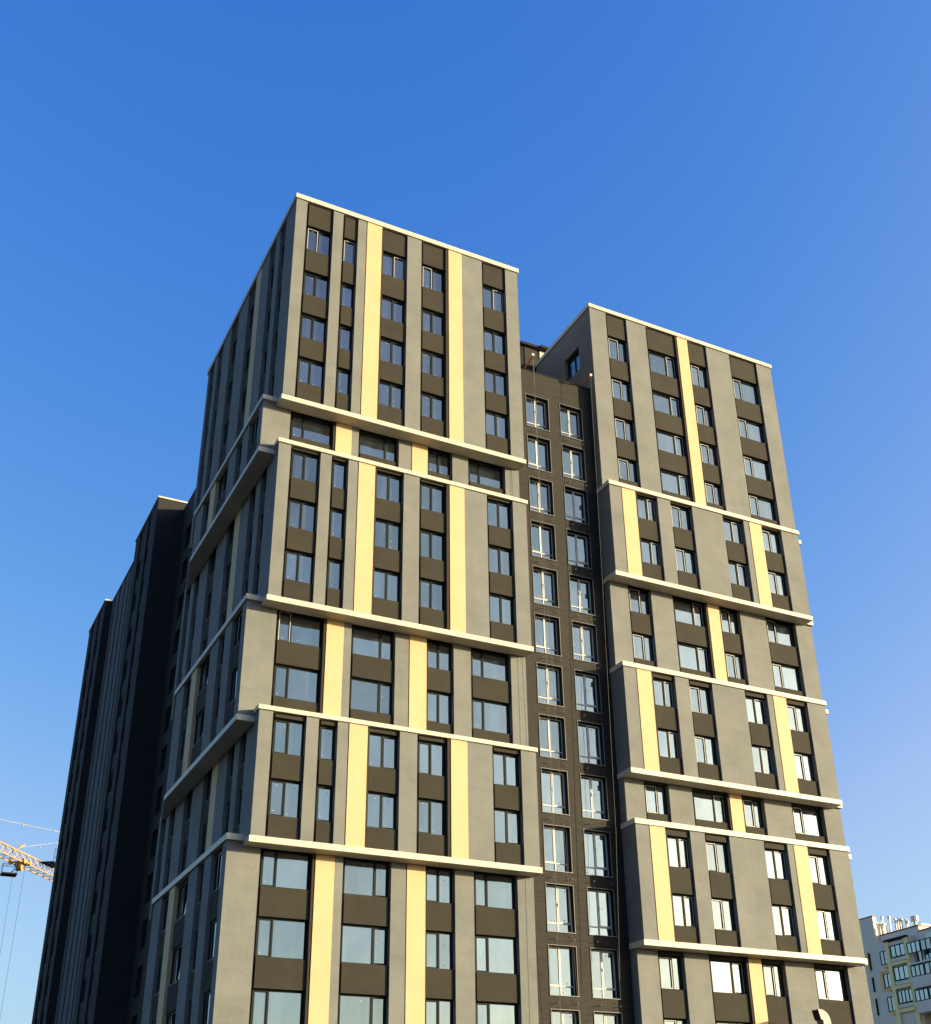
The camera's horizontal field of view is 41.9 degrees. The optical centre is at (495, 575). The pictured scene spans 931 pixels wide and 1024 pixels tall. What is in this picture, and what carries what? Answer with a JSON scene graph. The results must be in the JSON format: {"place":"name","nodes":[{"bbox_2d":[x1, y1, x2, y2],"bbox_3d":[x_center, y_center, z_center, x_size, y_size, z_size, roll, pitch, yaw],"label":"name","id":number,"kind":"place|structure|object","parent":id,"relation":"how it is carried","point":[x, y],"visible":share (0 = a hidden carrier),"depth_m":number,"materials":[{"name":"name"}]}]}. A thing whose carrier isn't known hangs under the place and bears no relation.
{"place":"outdoors","nodes":[
{"label":"outdoors","id":0,"kind":"place"},
{"bbox_2d":[32,599,112,1023],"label":"apartment tower","id":1,"kind":"structure","parent":0,"point":[46,997],"depth_m":105.83,"materials":[{"name":"grey paint"}]},
{"bbox_2d":[54,561,133,1023],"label":"striped wing","id":2,"kind":"structure","parent":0,"point":[77,914],"depth_m":100.49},
{"bbox_2d":[72,495,187,1023],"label":"apartment tower","id":3,"kind":"structure","parent":0,"point":[103,985],"depth_m":88.47,"materials":[{"name":"grey paint"}]},
{"bbox_2d":[125,489,195,1023],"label":"brick wing","id":4,"kind":"structure","parent":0,"point":[141,949],"depth_m":85.36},
{"bbox_2d":[141,192,542,1023],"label":"apartment tower","id":5,"kind":"structure","parent":0,"point":[349,826],"depth_m":62.65,"materials":[{"name":"grey paint"}]},
{"bbox_2d":[250,988,302,1023],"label":"window","id":6,"kind":"structure","parent":5,"relation":"in","point":[268,1006],"depth_m":52.50,"materials":[{"name":"glass"}]},
{"bbox_2d":[254,917,305,959],"bbox_3d":[-9.502,16.074,53.821,2.285,1.762,0.150,13,-31,-25],"label":"window","id":7,"kind":"structure","parent":5,"relation":"in","point":[275,937],"depth_m":53.85,"materials":[{"name":"glass"}]},
{"bbox_2d":[267,779,300,817],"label":"window","id":8,"kind":"structure","parent":5,"relation":"in","point":[284,796],"depth_m":55.92,"materials":[{"name":"glass"}]},
{"bbox_2d":[259,848,309,889],"bbox_3d":[-9.570,13.359,55.252,2.285,1.762,0.150,13,-31,-25],"label":"window","id":9,"kind":"structure","parent":5,"relation":"in","point":[279,868],"depth_m":55.29,"materials":[{"name":"glass"}]},
{"bbox_2d":[272,718,303,755],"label":"window","id":10,"kind":"structure","parent":5,"relation":"in","point":[287,738],"depth_m":57.31,"materials":[{"name":"glass"}]},
{"bbox_2d":[272,664,318,702],"bbox_3d":[-9.769,5.311,59.495,2.285,1.762,0.150,13,-31,-25],"label":"window","id":11,"kind":"structure","parent":5,"relation":"in","point":[288,682],"depth_m":59.54,"materials":[{"name":"glass"}]},
{"bbox_2d":[283,550,312,583],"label":"window","id":12,"kind":"structure","parent":5,"relation":"in","point":[298,566],"depth_m":61.56,"materials":[{"name":"glass"}]},
{"bbox_2d":[276,610,321,646],"bbox_3d":[-9.835,2.675,60.884,2.285,1.762,0.150,13,-31,-25],"label":"window","id":13,"kind":"structure","parent":5,"relation":"in","point":[291,627],"depth_m":60.94,"materials":[{"name":"glass"}]},
{"bbox_2d":[287,499,315,531],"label":"window","id":14,"kind":"structure","parent":5,"relation":"in","point":[301,515],"depth_m":62.96,"materials":[{"name":"glass"}]},
{"bbox_2d":[290,451,318,482],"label":"window","id":15,"kind":"structure","parent":5,"relation":"in","point":[303,466],"depth_m":64.36,"materials":[{"name":"glass"}]},
{"bbox_2d":[296,357,323,386],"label":"window","id":16,"kind":"structure","parent":5,"relation":"in","point":[309,372],"depth_m":67.25,"materials":[{"name":"glass"}]},
{"bbox_2d":[290,411,330,444],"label":"window","id":17,"kind":"structure","parent":5,"relation":"in","point":[304,426],"depth_m":66.60,"materials":[{"name":"glass"}]},
{"bbox_2d":[299,314,325,342],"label":"window","id":18,"kind":"structure","parent":5,"relation":"in","point":[312,328],"depth_m":68.70,"materials":[{"name":"glass"}]},
{"bbox_2d":[302,272,327,299],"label":"window","id":19,"kind":"structure","parent":5,"relation":"in","point":[314,285],"depth_m":70.14,"materials":[{"name":"glass"}]},
{"bbox_2d":[305,227,330,255],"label":"window","id":20,"kind":"structure","parent":5,"relation":"in","point":[318,241],"depth_m":71.73,"materials":[{"name":"glass"}]},
{"bbox_2d":[315,785,332,821],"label":"window","id":21,"kind":"structure","parent":5,"relation":"in","point":[323,811],"depth_m":56.72,"materials":[{"name":"glass"}]},
{"bbox_2d":[318,725,334,760],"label":"window","id":22,"kind":"structure","parent":5,"relation":"in","point":[325,749],"depth_m":58.10,"materials":[{"name":"glass"}]},
{"bbox_2d":[338,993,385,1023],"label":"window","id":23,"kind":"structure","parent":5,"relation":"in","point":[352,1008],"depth_m":54.18,"materials":[{"name":"glass"}]},
{"bbox_2d":[340,924,386,964],"bbox_3d":[-5.998,16.855,55.467,2.245,1.762,0.150,13,-31,-25],"label":"window","id":24,"kind":"structure","parent":5,"relation":"in","point":[361,944],"depth_m":55.51,"materials":[{"name":"glass"}]},
{"bbox_2d":[343,857,387,896],"bbox_3d":[-6.065,14.139,56.899,2.245,1.762,0.150,13,-31,-25],"label":"window","id":25,"kind":"structure","parent":5,"relation":"in","point":[367,877],"depth_m":56.94,"materials":[{"name":"glass"}]},
{"bbox_2d":[349,677,391,714],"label":"window","id":26,"kind":"structure","parent":5,"relation":"in","point":[366,695],"depth_m":61.20,"materials":[{"name":"glass"}]},
{"bbox_2d":[351,624,392,659],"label":"window","id":27,"kind":"structure","parent":5,"relation":"in","point":[367,641],"depth_m":62.59,"materials":[{"name":"glass"}]},
{"bbox_2d":[359,429,396,461],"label":"window","id":28,"kind":"structure","parent":5,"relation":"in","point":[370,443],"depth_m":68.24,"materials":[{"name":"glass"}]},
{"bbox_2d":[367,792,395,829],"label":"window","id":29,"kind":"structure","parent":5,"relation":"in","point":[381,813],"depth_m":57.93,"materials":[{"name":"glass"}]},
{"bbox_2d":[369,733,396,768],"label":"window","id":30,"kind":"structure","parent":5,"relation":"in","point":[382,748],"depth_m":59.32,"materials":[{"name":"glass"}]},
{"bbox_2d":[374,569,399,601],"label":"window","id":31,"kind":"structure","parent":5,"relation":"in","point":[386,584],"depth_m":63.58,"materials":[{"name":"glass"}]},
{"bbox_2d":[375,519,400,550],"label":"window","id":32,"kind":"structure","parent":5,"relation":"in","point":[387,534],"depth_m":64.99,"materials":[{"name":"glass"}]},
{"bbox_2d":[376,472,400,502],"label":"window","id":33,"kind":"structure","parent":5,"relation":"in","point":[388,486],"depth_m":66.39,"materials":[{"name":"glass"}]},
{"bbox_2d":[379,381,402,409],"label":"window","id":34,"kind":"structure","parent":5,"relation":"in","point":[391,395],"depth_m":69.27,"materials":[{"name":"glass"}]},
{"bbox_2d":[417,740,443,775],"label":"window","id":35,"kind":"structure","parent":5,"relation":"in","point":[430,756],"depth_m":60.39,"materials":[{"name":"glass"}]},
{"bbox_2d":[417,798,443,834],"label":"window","id":36,"kind":"structure","parent":5,"relation":"in","point":[430,813],"depth_m":59.00,"materials":[{"name":"glass"}]},
{"bbox_2d":[420,392,442,420],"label":"window","id":37,"kind":"structure","parent":5,"relation":"in","point":[431,406],"depth_m":70.33,"materials":[{"name":"glass"}]},
{"bbox_2d":[419,483,443,513],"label":"window","id":38,"kind":"structure","parent":5,"relation":"in","point":[431,498],"depth_m":67.45,"materials":[{"name":"glass"}]},
{"bbox_2d":[419,529,443,560],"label":"window","id":39,"kind":"structure","parent":5,"relation":"in","point":[431,545],"depth_m":66.06,"materials":[{"name":"glass"}]},
{"bbox_2d":[419,578,443,610],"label":"window","id":40,"kind":"structure","parent":5,"relation":"in","point":[431,593],"depth_m":64.64,"materials":[{"name":"glass"}]},
{"bbox_2d":[428,447,449,475],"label":"window","id":41,"kind":"structure","parent":5,"relation":"in","point":[438,460],"depth_m":69.83,"materials":[{"name":"glass"}]},
{"bbox_2d":[427,639,450,670],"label":"window","id":42,"kind":"structure","parent":5,"relation":"in","point":[438,652],"depth_m":64.16,"materials":[{"name":"glass"}]},
{"bbox_2d":[427,691,450,724],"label":"window","id":43,"kind":"structure","parent":5,"relation":"in","point":[438,704],"depth_m":62.78,"materials":[{"name":"glass"}]},
{"bbox_2d":[426,866,451,903],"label":"window","id":44,"kind":"structure","parent":5,"relation":"in","point":[438,879],"depth_m":58.52,"materials":[{"name":"glass"}]},
{"bbox_2d":[426,931,451,969],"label":"window","id":45,"kind":"structure","parent":5,"relation":"in","point":[438,944],"depth_m":57.09,"materials":[{"name":"glass"}]},
{"bbox_2d":[426,998,452,1023],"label":"window","id":46,"kind":"structure","parent":5,"relation":"in","point":[438,1011],"depth_m":55.82,"materials":[{"name":"glass"}]},
{"bbox_2d":[468,458,502,488],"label":"window","id":47,"kind":"structure","parent":5,"relation":"in","point":[480,472],"depth_m":71.07,"materials":[{"name":"glass"}]},
{"bbox_2d":[471,647,507,681],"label":"window","id":48,"kind":"structure","parent":5,"relation":"in","point":[484,663],"depth_m":65.41,"materials":[{"name":"glass"}]},
{"bbox_2d":[471,698,509,733],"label":"window","id":49,"kind":"structure","parent":5,"relation":"in","point":[486,715],"depth_m":64.02,"materials":[{"name":"glass"}]},
{"bbox_2d":[474,871,514,908],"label":"window","id":50,"kind":"structure","parent":5,"relation":"in","point":[495,890],"depth_m":59.77,"materials":[{"name":"glass"}]},
{"bbox_2d":[475,935,516,973],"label":"window","id":51,"kind":"structure","parent":5,"relation":"in","point":[493,954],"depth_m":58.34,"materials":[{"name":"glass"}]},
{"bbox_2d":[475,1001,517,1023],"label":"window","id":52,"kind":"structure","parent":5,"relation":"in","point":[486,1012],"depth_m":57.08,"materials":[{"name":"glass"}]},
{"bbox_2d":[487,500,510,529],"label":"window","id":53,"kind":"structure","parent":5,"relation":"in","point":[498,514],"depth_m":69.20,"materials":[{"name":"glass"}]},
{"bbox_2d":[488,545,511,575],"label":"window","id":54,"kind":"structure","parent":5,"relation":"in","point":[499,559],"depth_m":67.81,"materials":[{"name":"glass"}]},
{"bbox_2d":[489,594,513,624],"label":"window","id":55,"kind":"structure","parent":5,"relation":"in","point":[500,607],"depth_m":66.39,"materials":[{"name":"glass"}]},
{"bbox_2d":[492,752,518,786],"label":"window","id":56,"kind":"structure","parent":5,"relation":"in","point":[505,766],"depth_m":62.15,"materials":[{"name":"glass"}]},
{"bbox_2d":[494,808,520,844],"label":"window","id":57,"kind":"structure","parent":5,"relation":"in","point":[506,822],"depth_m":60.76,"materials":[{"name":"glass"}]},
{"bbox_2d":[0,0,930,1023],"label":"sky","id":58,"kind":"structure","parent":0,"point":[749,178],"materials":[{"name":"blue"}]},
{"bbox_2d":[859,915,930,1023],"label":"apartment building","id":59,"kind":"structure","parent":0,"point":[898,970],"depth_m":165.20,"materials":[{"name":"white paint"}]},
{"label":"ground","id":60,"kind":"structure","parent":0,"visible":0},
{"bbox_2d":[0,819,58,1015],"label":"tower crane","id":61,"kind":"object","parent":60,"relation":"on","point":[19,865],"visible":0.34,"depth_m":133.58,"materials":[{"name":"yellow paint"}]},
{"bbox_2d":[519,368,634,1023],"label":"brick wing","id":62,"kind":"structure","parent":60,"relation":"on","point":[565,482],"depth_m":66.13,"materials":[{"name":"brown brick"}]},
{"bbox_2d":[520,340,548,371],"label":"attic building","id":63,"kind":"structure","parent":62,"relation":"on","point":[527,349],"depth_m":86.66,"materials":[{"name":"concrete"}]},
{"bbox_2d":[525,393,549,431],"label":"window","id":64,"kind":"structure","parent":62,"relation":"in","point":[541,414],"depth_m":75.32,"materials":[{"name":"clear glass"}]},
{"bbox_2d":[527,434,551,472],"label":"window","id":65,"kind":"structure","parent":62,"relation":"in","point":[544,463],"depth_m":73.90,"materials":[{"name":"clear glass"}]},
{"bbox_2d":[529,476,554,516],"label":"window","id":66,"kind":"structure","parent":62,"relation":"in","point":[535,484],"depth_m":72.50,"materials":[{"name":"clear glass"}]},
{"bbox_2d":[530,520,556,561],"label":"window","id":67,"kind":"structure","parent":62,"relation":"in","point":[538,528],"depth_m":71.08,"materials":[{"name":"clear glass"}]},
{"bbox_2d":[532,565,558,607],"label":"window","id":68,"kind":"structure","parent":62,"relation":"in","point":[540,574],"depth_m":69.68,"materials":[{"name":"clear glass"}]},
{"bbox_2d":[534,612,561,656],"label":"window","id":69,"kind":"structure","parent":62,"relation":"in","point":[543,645],"depth_m":68.25,"materials":[{"name":"clear glass"}]},
{"bbox_2d":[536,662,563,707],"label":"window","id":70,"kind":"structure","parent":62,"relation":"in","point":[545,672],"depth_m":66.83,"materials":[{"name":"clear glass"}]},
{"bbox_2d":[538,714,566,759],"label":"window","id":71,"kind":"structure","parent":62,"relation":"in","point":[548,742],"depth_m":65.42,"materials":[{"name":"clear glass"}]},
{"bbox_2d":[541,767,569,815],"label":"window","id":72,"kind":"structure","parent":62,"relation":"in","point":[550,789],"depth_m":64.00,"materials":[{"name":"clear glass"}]},
{"bbox_2d":[543,824,572,872],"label":"window","id":73,"kind":"structure","parent":62,"relation":"in","point":[553,838],"depth_m":62.58,"materials":[{"name":"clear glass"}]},
{"bbox_2d":[545,882,575,933],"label":"window","id":74,"kind":"structure","parent":62,"relation":"in","point":[561,919],"depth_m":61.17,"materials":[{"name":"clear glass"}]},
{"bbox_2d":[548,944,579,996],"bbox_3d":[3.230,19.374,59.564,1.660,2.407,0.420,13,-31,-25],"label":"window","id":75,"kind":"structure","parent":62,"relation":"in","point":[563,973],"depth_m":59.76,"materials":[{"name":"clear glass"}]},
{"bbox_2d":[559,403,583,441],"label":"window","id":76,"kind":"structure","parent":62,"relation":"in","point":[571,425],"depth_m":76.34,"materials":[{"name":"clear glass"}]},
{"bbox_2d":[561,443,586,482],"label":"window","id":77,"kind":"structure","parent":62,"relation":"in","point":[573,458],"depth_m":74.92,"materials":[{"name":"clear glass"}]},
{"bbox_2d":[564,485,588,524],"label":"window","id":78,"kind":"structure","parent":62,"relation":"in","point":[576,500],"depth_m":73.50,"materials":[{"name":"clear glass"}]},
{"bbox_2d":[566,528,592,569],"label":"window","id":79,"kind":"structure","parent":62,"relation":"in","point":[578,543],"depth_m":72.10,"materials":[{"name":"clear glass"}]},
{"bbox_2d":[569,574,595,615],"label":"window","id":80,"kind":"structure","parent":62,"relation":"in","point":[581,588],"depth_m":70.67,"materials":[{"name":"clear glass"}]},
{"bbox_2d":[571,620,598,663],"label":"window","id":81,"kind":"structure","parent":62,"relation":"in","point":[584,635],"depth_m":69.27,"materials":[{"name":"clear glass"}]},
{"bbox_2d":[574,669,601,713],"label":"window","id":82,"kind":"structure","parent":62,"relation":"in","point":[587,684],"depth_m":67.85,"materials":[{"name":"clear glass"}]},
{"bbox_2d":[577,720,604,765],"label":"window","id":83,"kind":"structure","parent":62,"relation":"in","point":[590,735],"depth_m":66.42,"materials":[{"name":"clear glass"}]},
{"bbox_2d":[580,773,609,820],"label":"window","id":84,"kind":"structure","parent":62,"relation":"in","point":[594,797],"depth_m":65.01,"materials":[{"name":"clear glass"}]},
{"bbox_2d":[583,829,612,877],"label":"window","id":85,"kind":"structure","parent":62,"relation":"in","point":[597,844],"depth_m":63.60,"materials":[{"name":"clear glass"}]},
{"bbox_2d":[587,887,616,936],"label":"window","id":86,"kind":"structure","parent":62,"relation":"in","point":[600,901],"depth_m":62.18,"materials":[{"name":"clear glass"}]},
{"bbox_2d":[590,948,621,999],"bbox_3d":[5.377,19.852,60.572,1.660,2.407,0.420,13,-31,-25],"label":"window","id":87,"kind":"structure","parent":62,"relation":"in","point":[604,962],"depth_m":60.77,"materials":[{"name":"clear glass"}]},
{"bbox_2d":[535,303,873,1023],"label":"apartment tower","id":88,"kind":"structure","parent":60,"relation":"on","point":[741,902],"depth_m":70.72,"materials":[{"name":"grey paint"}]},
{"bbox_2d":[644,783,666,814],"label":"window","id":89,"kind":"structure","parent":88,"relation":"in","point":[655,795],"depth_m":66.16,"materials":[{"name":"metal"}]},
{"bbox_2d":[648,350,675,378],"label":"window","id":90,"kind":"structure","parent":88,"relation":"in","point":[658,363],"depth_m":81.96,"materials":[{"name":"glass"}]},
{"bbox_2d":[656,430,684,456],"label":"window","id":91,"kind":"structure","parent":88,"relation":"in","point":[667,442],"depth_m":78.99,"materials":[{"name":"glass"}]},
{"bbox_2d":[658,955,682,989],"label":"window","id":92,"kind":"structure","parent":88,"relation":"in","point":[670,972],"depth_m":61.91,"materials":[{"name":"glass"}]},
{"bbox_2d":[660,470,688,496],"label":"window","id":93,"kind":"structure","parent":88,"relation":"in","point":[671,482],"depth_m":77.56,"materials":[{"name":"glass"}]},
{"bbox_2d":[667,836,689,867],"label":"window","id":94,"kind":"structure","parent":88,"relation":"in","point":[677,847],"depth_m":64.42,"materials":[{"name":"glass"}]},
{"bbox_2d":[672,894,694,926],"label":"window","id":95,"kind":"structure","parent":88,"relation":"in","point":[682,904],"depth_m":62.99,"materials":[{"name":"glass"}]},
{"bbox_2d":[673,598,703,626],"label":"window","id":96,"kind":"structure","parent":88,"relation":"in","point":[689,612],"depth_m":73.29,"materials":[{"name":"glass"}]},
{"bbox_2d":[677,643,708,672],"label":"window","id":97,"kind":"structure","parent":88,"relation":"in","point":[691,657],"depth_m":71.89,"materials":[{"name":"glass"}]},
{"bbox_2d":[694,735,716,764],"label":"window","id":98,"kind":"structure","parent":88,"relation":"in","point":[705,746],"depth_m":68.29,"materials":[{"name":"glass"}]},
{"bbox_2d":[692,791,725,822],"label":"window","id":99,"kind":"structure","parent":88,"relation":"in","point":[707,806],"depth_m":67.65,"materials":[{"name":"glass"}]},
{"bbox_2d":[705,841,728,872],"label":"window","id":100,"kind":"structure","parent":88,"relation":"in","point":[717,858],"depth_m":65.47,"materials":[{"name":"glass"}]},
{"bbox_2d":[711,898,735,930],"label":"window","id":101,"kind":"structure","parent":88,"relation":"in","point":[723,912],"depth_m":64.05,"materials":[{"name":"glass"}]},
{"bbox_2d":[709,960,744,993],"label":"window","id":102,"kind":"structure","parent":88,"relation":"in","point":[726,976],"depth_m":63.39,"materials":[{"name":"glass"}]},
{"bbox_2d":[762,964,784,996],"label":"window","id":103,"kind":"structure","parent":88,"relation":"in","point":[772,974],"depth_m":64.66,"materials":[{"name":"glass"}]},
{"bbox_2d":[765,849,787,879],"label":"window","id":104,"kind":"structure","parent":88,"relation":"in","point":[775,860],"depth_m":67.15,"materials":[{"name":"glass"}]},
{"bbox_2d":[765,619,794,646],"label":"window","id":105,"kind":"structure","parent":88,"relation":"in","point":[778,632],"depth_m":76.21,"materials":[{"name":"glass"}]},
{"bbox_2d":[772,904,794,936],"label":"window","id":106,"kind":"structure","parent":88,"relation":"in","point":[782,915],"depth_m":65.73,"materials":[{"name":"glass"}]},
{"bbox_2d":[771,662,801,690],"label":"window","id":107,"kind":"structure","parent":88,"relation":"in","point":[784,676],"depth_m":74.82,"materials":[{"name":"glass"}]},
{"bbox_2d":[791,806,823,836],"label":"window","id":108,"kind":"structure","parent":88,"relation":"in","point":[806,820],"depth_m":70.58,"materials":[{"name":"glass"}]},
{"bbox_2d":[808,855,830,884],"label":"window","id":109,"kind":"structure","parent":88,"relation":"in","point":[818,864],"depth_m":68.43,"materials":[{"name":"glass"}]},
{"bbox_2d":[816,909,838,940],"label":"window","id":110,"kind":"structure","parent":88,"relation":"in","point":[827,925],"depth_m":67.01,"materials":[{"name":"glass"}]},
{"bbox_2d":[814,968,847,1000],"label":"window","id":111,"kind":"structure","parent":88,"relation":"in","point":[831,985],"depth_m":66.34,"materials":[{"name":"glass"}]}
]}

